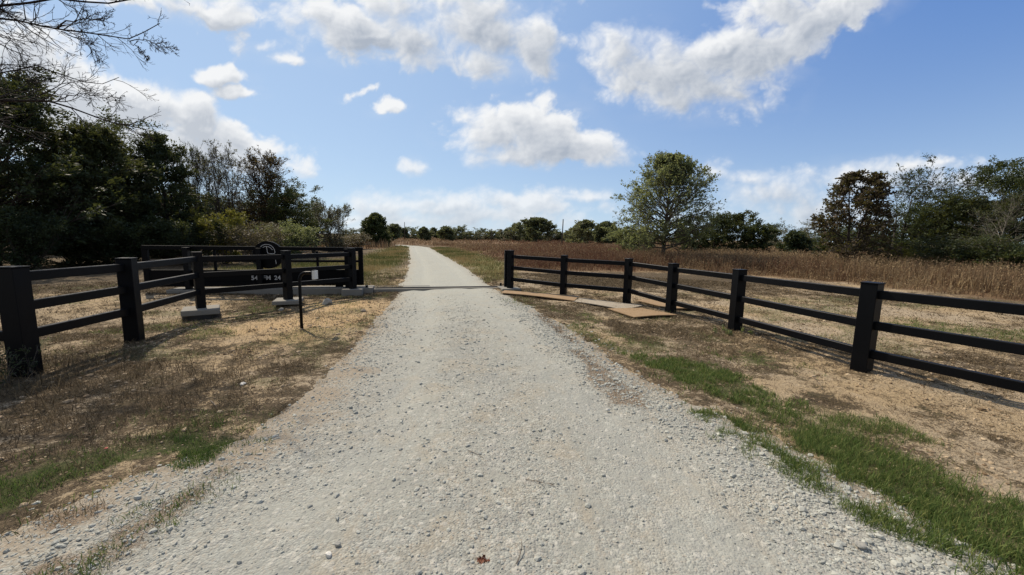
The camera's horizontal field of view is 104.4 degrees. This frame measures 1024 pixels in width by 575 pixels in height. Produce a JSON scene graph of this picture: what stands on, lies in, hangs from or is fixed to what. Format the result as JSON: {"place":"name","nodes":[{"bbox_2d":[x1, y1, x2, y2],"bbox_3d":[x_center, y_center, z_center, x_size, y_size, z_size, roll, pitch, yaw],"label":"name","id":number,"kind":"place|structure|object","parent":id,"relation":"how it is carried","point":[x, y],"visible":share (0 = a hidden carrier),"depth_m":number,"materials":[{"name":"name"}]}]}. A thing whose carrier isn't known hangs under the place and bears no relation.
{"place":"outdoors","nodes":[
{"label":"outdoors","id":0,"kind":"place"},
{"bbox_2d":[207,245,520,286],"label":"verge grass","id":1,"kind":"structure","parent":0,"point":[397,252],"depth_m":23.41,"materials":[{"name":"plant"}]},
{"bbox_2d":[0,0,979,229],"bbox_3d":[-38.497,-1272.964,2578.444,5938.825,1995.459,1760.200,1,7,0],"label":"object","id":2,"kind":"structure","parent":0,"point":[727,64],"depth_m":2908.43,"materials":[{"name":"white"}]},
{"bbox_2d":[0,245,1019,574],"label":"gravel road","id":3,"kind":"structure","parent":0,"point":[634,487],"depth_m":2.74,"materials":[{"name":"grey gravel"}]},
{"bbox_2d":[325,551,331,557],"bbox_3d":[-0.984,1.435,2.133,0.030,0.026,0.043,-6,10,-42],"label":"stone","id":4,"kind":"object","parent":3,"relation":"on","point":[328,554],"visible":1,"depth_m":2.12,"materials":[{"name":"white stone"}]},
{"bbox_2d":[335,541,340,546],"bbox_3d":[-0.965,1.424,2.202,0.036,0.032,0.031,0,7,-11],"label":"stone","id":5,"kind":"object","parent":3,"relation":"on","point":[337,543],"visible":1,"depth_m":2.19,"materials":[{"name":"white stone"}]},
{"bbox_2d":[477,555,489,563],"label":"dead leaf","id":6,"kind":"object","parent":3,"relation":"on","point":[480,559],"visible":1,"depth_m":2.11,"materials":[{"name":"brown plant"}]},
{"bbox_2d":[854,540,866,548],"bbox_3d":[1.975,1.457,2.249,0.057,0.034,0.039,4,8,24],"label":"stone","id":7,"kind":"object","parent":3,"relation":"on","point":[860,544],"visible":1,"depth_m":2.24,"materials":[{"name":"white stone"}]},
{"bbox_2d":[0,232,1023,574],"bbox_3d":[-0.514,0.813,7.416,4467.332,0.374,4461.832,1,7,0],"label":"ground","id":8,"kind":"structure","parent":0,"point":[292,396],"depth_m":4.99,"materials":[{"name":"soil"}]},
{"bbox_2d":[0,342,45,388],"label":"weed","id":9,"kind":"object","parent":8,"relation":"on","point":[31,365],"visible":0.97,"depth_m":4.36,"materials":[{"name":"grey plant"}]},
{"bbox_2d":[0,173,64,248],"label":"tree","id":10,"kind":"object","parent":8,"relation":"on","point":[10,198],"depth_m":25.21,"materials":[{"name":"green plant"}]},
{"bbox_2d":[0,202,90,269],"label":"dark shrub","id":11,"kind":"object","parent":8,"relation":"on","point":[29,225],"visible":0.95,"depth_m":15.34,"materials":[{"name":"green plant"}]},
{"bbox_2d":[11,214,119,267],"bbox_3d":[-20.076,-2.069,18.028,3.646,2.582,3.428,-6,10,-42],"label":"dark shrub","id":12,"kind":"object","parent":8,"relation":"on","point":[79,260],"visible":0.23,"depth_m":17.64,"materials":[{"name":"green plant"}]},
{"bbox_2d":[0,120,165,264],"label":"evergreen tree","id":13,"kind":"object","parent":8,"relation":"on","point":[101,144],"visible":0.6,"depth_m":18.22,"materials":[{"name":"green plant"}]},
{"bbox_2d":[0,68,168,265],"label":"evergreen tree","id":14,"kind":"object","parent":8,"relation":"on","point":[31,117],"visible":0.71,"depth_m":16.57,"materials":[{"name":"green plant"}]},
{"bbox_2d":[0,0,189,148],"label":"bare tree","id":15,"kind":"object","parent":8,"relation":"on","point":[6,12],"visible":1,"depth_m":6.90,"materials":[{"name":"brown plant"}]},
{"bbox_2d":[55,103,165,258],"bbox_3d":[-22.601,-5.721,22.443,4.862,8.406,5.217,8,10,43],"label":"oak tree","id":16,"kind":"object","parent":8,"relation":"on","point":[115,127],"visible":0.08,"depth_m":21.75,"materials":[{"name":"green plant"}]},
{"bbox_2d":[70,164,194,266],"bbox_3d":[-20.037,-3.618,20.301,6.054,5.076,4.902,5,8,29],"label":"evergreen tree","id":17,"kind":"object","parent":8,"relation":"on","point":[151,204],"visible":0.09,"depth_m":19.69,"materials":[{"name":"green plant"}]},
{"bbox_2d":[99,214,198,260],"bbox_3d":[-17.704,-2.353,19.790,3.465,2.657,3.335,1,7,0],"label":"dark shrub","id":18,"kind":"object","parent":8,"relation":"on","point":[155,253],"visible":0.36,"depth_m":19.47,"materials":[{"name":"green plant"}]},
{"bbox_2d":[120,128,214,259],"bbox_3d":[-18.858,-4.884,21.695,5.695,7.097,4.384,1,7,0],"label":"evergreen tree","id":19,"kind":"object","parent":8,"relation":"on","point":[158,152],"visible":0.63,"depth_m":21.28,"materials":[{"name":"green plant"}]},
{"bbox_2d":[0,248,363,376],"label":"ranch fence","id":20,"kind":"object","parent":8,"relation":"on","point":[19,304],"visible":0.96,"depth_m":6.00,"materials":[{"name":"black paint"}]},
{"bbox_2d":[144,218,228,265],"bbox_3d":[-15.774,-2.213,19.733,3.540,2.590,3.152,1,7,0],"label":"dark shrub","id":21,"kind":"object","parent":8,"relation":"on","point":[176,238],"visible":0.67,"depth_m":19.39,"materials":[{"name":"green plant"}]},
{"bbox_2d":[158,190,225,251],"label":"tree","id":22,"kind":"object","parent":8,"relation":"on","point":[189,207],"visible":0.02,"depth_m":30.15,"materials":[{"name":"green plant"}]},
{"bbox_2d":[179,139,224,255],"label":"bare tree","id":23,"kind":"object","parent":8,"relation":"on","point":[195,151],"visible":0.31,"depth_m":26.08,"materials":[{"name":"green plant"}]},
{"bbox_2d":[169,138,255,255],"bbox_3d":[-18.807,-5.499,25.268,4.540,7.423,4.676,1,7,0],"label":"bare tree","id":24,"kind":"object","parent":8,"relation":"on","point":[216,176],"visible":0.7,"depth_m":24.71,"materials":[{"name":"green plant"}]},
{"bbox_2d":[188,207,250,263],"bbox_3d":[-15.248,-2.654,20.822,2.734,3.014,2.876,-6,10,-42],"label":"yellow bush","id":25,"kind":"object","parent":8,"relation":"on","point":[235,218],"visible":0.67,"depth_m":20.50,"materials":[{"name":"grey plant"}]},
{"bbox_2d":[189,194,252,250],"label":"tree","id":26,"kind":"object","parent":8,"relation":"on","point":[226,209],"visible":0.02,"depth_m":32.08,"materials":[{"name":"green plant"}]},
{"bbox_2d":[208,200,263,250],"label":"tree","id":27,"kind":"object","parent":8,"relation":"on","point":[240,215],"visible":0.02,"depth_m":32.46,"materials":[{"name":"green plant"}]},
{"bbox_2d":[208,219,290,264],"bbox_3d":[-12.995,-2.300,20.509,4.107,2.455,3.130,1,7,0],"label":"brush bush","id":28,"kind":"object","parent":8,"relation":"on","point":[256,234],"visible":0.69,"depth_m":19.98,"materials":[{"name":"green plant"}]},
{"bbox_2d":[218,145,296,241],"bbox_3d":[-17.499,-6.000,27.610,4.786,7.822,4.380,7,10,41],"label":"bare tree","id":29,"kind":"object","parent":8,"relation":"on","point":[253,179],"visible":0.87,"depth_m":27.28,"materials":[{"name":"green plant"}]},
{"bbox_2d":[239,172,331,246],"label":"oak tree","id":30,"kind":"object","parent":8,"relation":"on","point":[288,192],"visible":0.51,"depth_m":28.57,"materials":[{"name":"green plant"}]},
{"bbox_2d":[252,218,323,259],"bbox_3d":[-13.266,-2.833,23.903,4.059,2.618,3.487,-4,9,-36],"label":"green bush","id":31,"kind":"object","parent":8,"relation":"on","point":[308,233],"visible":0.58,"depth_m":23.70,"materials":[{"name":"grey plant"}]},
{"bbox_2d":[245,193,333,253],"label":"oak tree","id":32,"kind":"object","parent":8,"relation":"on","point":[306,215],"visible":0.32,"depth_m":29.96,"materials":[{"name":"green plant"}]},
{"bbox_2d":[298,270,317,327],"bbox_3d":[-3.703,0.261,7.215,0.339,1.170,0.142,1,7,0],"label":"keypad stand","id":33,"kind":"object","parent":8,"relation":"on","point":[314,273],"visible":0.98,"depth_m":7.17,"materials":[{"name":"black paint"}]},
{"bbox_2d":[297,201,329,252],"bbox_3d":[-16.885,-5.109,33.726,3.283,4.494,3.112,1,7,0],"label":"leafy shrub","id":34,"kind":"object","parent":8,"relation":"on","point":[318,217],"visible":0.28,"depth_m":33.51,"materials":[{"name":"green plant"}]},
{"bbox_2d":[322,298,331,304],"bbox_3d":[-4.763,0.380,10.208,0.244,0.238,0.296,-6,10,-43],"label":"rock","id":35,"kind":"object","parent":8,"relation":"on","point":[327,301],"visible":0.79,"depth_m":10.12,"materials":[{"name":"grey stone"}]},
{"bbox_2d":[166,285,497,294],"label":"foundation beam","id":36,"kind":"structure","parent":8,"relation":"on","point":[315,290],"depth_m":12.13,"materials":[{"name":"concrete"}]},
{"bbox_2d":[181,247,193,289],"bbox_3d":[-9.225,-0.538,11.298,0.240,1.200,0.260,-1,8,-13],"label":"guide post","id":37,"kind":"object","parent":36,"relation":"on","point":[187,268],"visible":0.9,"depth_m":11.24,"materials":[{"name":"black metal"}]},
{"bbox_2d":[141,241,363,286],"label":"sliding gate","id":38,"kind":"structure","parent":36,"relation":"on","point":[271,248],"depth_m":11.76,"materials":[{"name":"black metal"}]},
{"bbox_2d":[255,248,263,284],"bbox_3d":[-7.428,-0.560,11.710,0.240,1.200,0.260,-1,8,-13],"label":"guide post","id":39,"kind":"object","parent":36,"relation":"on","point":[259,266],"visible":0.58,"depth_m":11.65,"materials":[{"name":"black metal"}]},
{"bbox_2d":[344,249,348,287],"bbox_3d":[-5.080,-0.588,12.248,0.240,1.200,0.260,-1,8,-13],"label":"guide post","id":40,"kind":"object","parent":36,"relation":"on","point":[346,270],"visible":0.54,"depth_m":12.17,"materials":[{"name":"black metal"}]},
{"bbox_2d":[312,202,354,251],"bbox_3d":[-16.281,-5.501,35.861,4.064,4.745,4.055,-4,9,-35],"label":"leafy shrub","id":41,"kind":"object","parent":8,"relation":"on","point":[335,223],"visible":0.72,"depth_m":35.53,"materials":[{"name":"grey plant"}]},
{"bbox_2d":[319,232,357,246],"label":"scrub bush","id":42,"kind":"object","parent":8,"relation":"on","point":[348,240],"visible":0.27,"depth_m":38.26,"materials":[{"name":"green plant"}]},
{"bbox_2d":[339,229,352,236],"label":"line tree","id":43,"kind":"object","parent":8,"relation":"on","point":[347,234],"visible":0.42,"depth_m":168.14,"materials":[{"name":"green plant"}]},
{"bbox_2d":[332,232,371,246],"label":"scrub bush","id":44,"kind":"object","parent":8,"relation":"on","point":[358,240],"visible":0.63,"depth_m":43.43,"materials":[{"name":"green plant"}]},
{"bbox_2d":[313,238,396,248],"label":"scrub grass","id":45,"kind":"structure","parent":8,"relation":"on","point":[383,244],"depth_m":49.21,"materials":[{"name":"brown plant"}]},
{"bbox_2d":[351,227,361,236],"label":"line tree","id":46,"kind":"object","parent":8,"relation":"on","point":[355,230],"visible":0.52,"depth_m":177.72,"materials":[{"name":"green plant"}]},
{"bbox_2d":[360,212,393,246],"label":"conical tree","id":47,"kind":"object","parent":8,"relation":"on","point":[373,224],"visible":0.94,"depth_m":52.40,"materials":[{"name":"green plant"}]},
{"bbox_2d":[385,223,401,240],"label":"tree","id":48,"kind":"object","parent":8,"relation":"on","point":[394,229],"visible":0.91,"depth_m":103.23,"materials":[{"name":"green plant"}]},
{"bbox_2d":[400,227,410,238],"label":"line tree","id":49,"kind":"object","parent":8,"relation":"on","point":[406,233],"visible":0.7,"depth_m":139.10,"materials":[{"name":"green plant"}]},
{"bbox_2d":[406,226,419,238],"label":"line tree","id":50,"kind":"object","parent":8,"relation":"on","point":[411,236],"visible":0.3,"depth_m":159.56,"materials":[{"name":"green plant"}]},
{"bbox_2d":[410,230,418,238],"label":"line tree","id":51,"kind":"object","parent":8,"relation":"on","point":[414,231],"visible":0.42,"depth_m":145.04,"materials":[{"name":"green plant"}]},
{"bbox_2d":[417,226,431,240],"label":"tree","id":52,"kind":"object","parent":8,"relation":"on","point":[424,233],"visible":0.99,"depth_m":118.10,"materials":[{"name":"green plant"}]},
{"bbox_2d":[430,227,436,237],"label":"line tree","id":53,"kind":"object","parent":8,"relation":"on","point":[434,230],"visible":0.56,"depth_m":190.46,"materials":[{"name":"green plant"}]},
{"bbox_2d":[436,226,455,239],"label":"tree","id":54,"kind":"object","parent":8,"relation":"on","point":[446,232],"visible":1,"depth_m":122.67,"materials":[{"name":"green plant"}]},
{"bbox_2d":[448,224,466,239],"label":"line tree","id":55,"kind":"object","parent":8,"relation":"on","point":[460,229],"visible":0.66,"depth_m":141.04,"materials":[{"name":"green plant"}]},
{"bbox_2d":[461,231,474,239],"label":"line tree","id":56,"kind":"object","parent":8,"relation":"on","point":[469,234],"visible":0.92,"depth_m":138.98,"materials":[{"name":"green plant"}]},
{"bbox_2d":[472,231,483,239],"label":"line tree","id":57,"kind":"object","parent":8,"relation":"on","point":[477,234],"visible":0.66,"depth_m":144.44,"materials":[{"name":"green plant"}]},
{"bbox_2d":[471,227,490,239],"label":"line tree","id":58,"kind":"object","parent":8,"relation":"on","point":[482,230],"visible":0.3,"depth_m":165.78,"materials":[{"name":"green plant"}]},
{"bbox_2d":[479,232,494,239],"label":"line tree","id":59,"kind":"object","parent":8,"relation":"on","point":[485,234],"visible":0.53,"depth_m":158.03,"materials":[{"name":"green plant"}]},
{"bbox_2d":[483,229,500,239],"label":"line tree","id":60,"kind":"object","parent":8,"relation":"on","point":[495,233],"visible":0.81,"depth_m":156.40,"materials":[{"name":"green plant"}]},
{"bbox_2d":[497,250,506,288],"bbox_3d":[-0.238,-0.595,13.242,0.420,1.286,0.400,-1,8,-13],"label":"catch post","id":61,"kind":"object","parent":8,"relation":"on","point":[505,268],"visible":0.52,"depth_m":13.21,"materials":[{"name":"black metal"}]},
{"bbox_2d":[498,229,520,240],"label":"line tree","id":62,"kind":"object","parent":8,"relation":"on","point":[507,233],"visible":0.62,"depth_m":140.47,"materials":[{"name":"green plant"}]},
{"bbox_2d":[0,285,1023,574],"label":"green grass","id":63,"kind":"structure","parent":8,"relation":"on","point":[936,515],"depth_m":2.99,"materials":[{"name":"green plant"}]},
{"bbox_2d":[0,287,1023,539],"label":"soil clods","id":64,"kind":"object","parent":8,"relation":"on","point":[184,429],"visible":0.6,"depth_m":4.72,"materials":[{"name":"brown soil"}]},
{"bbox_2d":[506,222,528,240],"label":"tree","id":65,"kind":"object","parent":8,"relation":"on","point":[512,228],"visible":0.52,"depth_m":137.01,"materials":[{"name":"green plant"}]},
{"bbox_2d":[514,216,557,242],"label":"tree","id":66,"kind":"object","parent":8,"relation":"on","point":[537,226],"visible":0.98,"depth_m":121.65,"materials":[{"name":"green plant"}]},
{"bbox_2d":[501,290,578,300],"bbox_3d":[0.743,0.231,11.748,2.356,0.057,0.996,3,8,17],"label":"wood sheet","id":67,"kind":"object","parent":8,"relation":"on","point":[563,297],"visible":1,"depth_m":11.73,"materials":[{"name":"brown wood"}]},
{"bbox_2d":[542,233,559,239],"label":"line tree","id":68,"kind":"object","parent":8,"relation":"on","point":[552,236],"visible":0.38,"depth_m":155.48,"materials":[{"name":"green plant"}]},
{"bbox_2d":[544,228,561,240],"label":"line tree","id":69,"kind":"object","parent":8,"relation":"on","point":[557,230],"visible":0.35,"depth_m":158.37,"materials":[{"name":"green plant"}]},
{"bbox_2d":[554,232,563,239],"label":"line tree","id":70,"kind":"object","parent":8,"relation":"on","point":[559,237],"visible":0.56,"depth_m":156.51,"materials":[{"name":"green plant"}]},
{"bbox_2d":[563,227,583,242],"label":"tree","id":71,"kind":"object","parent":8,"relation":"on","point":[566,232],"visible":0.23,"depth_m":108.35,"materials":[{"name":"green plant"}]},
{"bbox_2d":[564,219,596,243],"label":"tree","id":72,"kind":"object","parent":8,"relation":"on","point":[584,228],"visible":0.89,"depth_m":82.88,"materials":[{"name":"green plant"}]},
{"bbox_2d":[592,221,621,243],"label":"tree","id":73,"kind":"object","parent":8,"relation":"on","point":[598,233],"visible":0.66,"depth_m":78.15,"materials":[{"name":"green plant"}]},
{"bbox_2d":[572,298,642,307],"bbox_3d":[2.463,0.439,10.669,1.803,0.050,1.007,6,9,33],"label":"wood sheet","id":74,"kind":"object","parent":8,"relation":"on","point":[610,304],"visible":0.91,"depth_m":10.65,"materials":[{"name":"beige wood"}]},
{"bbox_2d":[600,224,655,252],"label":"tree","id":75,"kind":"object","parent":8,"relation":"on","point":[618,232],"visible":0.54,"depth_m":39.48,"materials":[{"name":"green plant"}]},
{"bbox_2d":[608,308,677,317],"bbox_3d":[3.140,0.585,9.622,1.226,0.041,1.081,-1,8,-18],"label":"wood sheet","id":76,"kind":"object","parent":8,"relation":"on","point":[635,313],"visible":0.98,"depth_m":9.43,"materials":[{"name":"brown wood"}]},
{"bbox_2d":[635,299,685,308],"bbox_3d":[4.085,0.450,10.770,0.885,0.040,1.687,-1,8,-12],"label":"wood sheet","id":77,"kind":"object","parent":8,"relation":"on","point":[655,303],"visible":0.49,"depth_m":10.91,"materials":[{"name":"beige wood"}]},
{"bbox_2d":[610,150,725,253],"bbox_3d":[10.687,-5.444,27.430,8.020,7.786,7.488,1,7,0],"label":"oval tree","id":78,"kind":"object","parent":8,"relation":"on","point":[671,170],"visible":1,"depth_m":26.37,"materials":[{"name":"green plant"}]},
{"bbox_2d":[670,221,719,251],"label":"tree","id":79,"kind":"object","parent":8,"relation":"on","point":[705,237],"visible":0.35,"depth_m":41.00,"materials":[{"name":"green plant"}]},
{"bbox_2d":[391,237,1023,300],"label":"tall grass","id":80,"kind":"structure","parent":8,"relation":"on","point":[996,279],"depth_m":20.98,"materials":[{"name":"brown plant"}]},
{"bbox_2d":[693,211,739,250],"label":"tree","id":81,"kind":"object","parent":8,"relation":"on","point":[720,241],"visible":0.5,"depth_m":41.61,"materials":[{"name":"green plant"}]},
{"bbox_2d":[712,325,754,335],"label":"weed","id":82,"kind":"object","parent":8,"relation":"on","point":[731,333],"visible":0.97,"depth_m":7.62,"materials":[{"name":"green plant"}]},
{"bbox_2d":[713,209,762,251],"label":"tree","id":83,"kind":"object","parent":8,"relation":"on","point":[742,217],"visible":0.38,"depth_m":42.56,"materials":[{"name":"green plant"}]},
{"bbox_2d":[736,220,782,252],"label":"tree","id":84,"kind":"object","parent":8,"relation":"on","point":[761,232],"visible":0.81,"depth_m":40.33,"materials":[{"name":"green plant"}]},
{"bbox_2d":[500,250,1023,392],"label":"ranch fence","id":85,"kind":"object","parent":8,"relation":"on","point":[868,325],"visible":0.92,"depth_m":5.81,"materials":[{"name":"black paint"}]},
{"bbox_2d":[768,217,808,246],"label":"tree","id":86,"kind":"object","parent":8,"relation":"on","point":[784,232],"visible":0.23,"depth_m":54.72,"materials":[{"name":"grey plant"}]},
{"bbox_2d":[773,229,821,254],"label":"field tree","id":87,"kind":"object","parent":8,"relation":"on","point":[796,240],"visible":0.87,"depth_m":35.26,"materials":[{"name":"green plant"}]},
{"bbox_2d":[799,220,846,247],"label":"tree","id":88,"kind":"object","parent":8,"relation":"on","point":[807,230],"visible":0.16,"depth_m":53.61,"materials":[{"name":"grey plant"}]},
{"bbox_2d":[805,223,857,253],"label":"tree","id":89,"kind":"object","parent":8,"relation":"on","point":[817,243],"visible":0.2,"depth_m":39.23,"materials":[{"name":"green plant"}]},
{"bbox_2d":[806,169,906,263],"bbox_3d":[19.061,-3.539,22.176,4.476,5.990,4.371,-1,8,-12],"label":"bronze tree","id":90,"kind":"object","parent":8,"relation":"on","point":[862,199],"visible":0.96,"depth_m":21.60,"materials":[{"name":"green plant"}]},
{"bbox_2d":[829,215,912,253],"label":"tree","id":91,"kind":"object","parent":8,"relation":"on","point":[856,230],"visible":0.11,"depth_m":33.64,"materials":[{"name":"green plant"}]},
{"bbox_2d":[881,244,939,266],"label":"yellow bush","id":92,"kind":"object","parent":8,"relation":"on","point":[909,253],"visible":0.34,"depth_m":20.61,"materials":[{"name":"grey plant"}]},
{"bbox_2d":[882,223,942,250],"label":"tree","id":93,"kind":"object","parent":8,"relation":"on","point":[909,237],"visible":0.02,"depth_m":32.21,"materials":[{"name":"green plant"}]},
{"bbox_2d":[877,154,1015,254],"bbox_3d":[27.503,-4.741,25.937,6.184,7.351,6.807,5,8,29],"label":"windswept tree","id":94,"kind":"object","parent":8,"relation":"on","point":[917,197],"visible":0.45,"depth_m":25.28,"materials":[{"name":"green plant"}]},
{"bbox_2d":[871,193,1023,257],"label":"evergreen tree","id":95,"kind":"object","parent":8,"relation":"on","point":[922,215],"visible":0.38,"depth_m":23.65,"materials":[{"name":"green plant"}]},
{"bbox_2d":[893,232,1023,277],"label":"bush","id":96,"kind":"object","parent":8,"relation":"on","point":[932,250],"visible":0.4,"depth_m":19.51,"materials":[{"name":"green plant"}]},
{"bbox_2d":[919,183,1023,250],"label":"evergreen tree","id":97,"kind":"object","parent":8,"relation":"on","point":[977,199],"visible":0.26,"depth_m":21.86,"materials":[{"name":"green plant"}]},
{"bbox_2d":[935,188,1023,267],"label":"pale tree","id":98,"kind":"object","parent":8,"relation":"on","point":[1014,198],"visible":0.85,"depth_m":18.21,"materials":[{"name":"green plant"}]},
{"bbox_2d":[936,235,1023,271],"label":"bush","id":99,"kind":"object","parent":8,"relation":"on","point":[1009,255],"visible":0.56,"depth_m":17.97,"materials":[{"name":"green plant"}]},
{"bbox_2d":[964,155,1023,243],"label":"evergreen tree","id":100,"kind":"object","parent":8,"relation":"on","point":[1011,178],"visible":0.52,"depth_m":20.99,"materials":[{"name":"green plant"}]},
{"bbox_2d":[890,184,999,185],"bbox_3d":[31.409,-5.939,21.345,21.424,1.167,0.016,1,7,3],"label":"power line","id":101,"kind":"object","parent":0,"point":[924,185],"visible":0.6,"depth_m":21.82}
]}

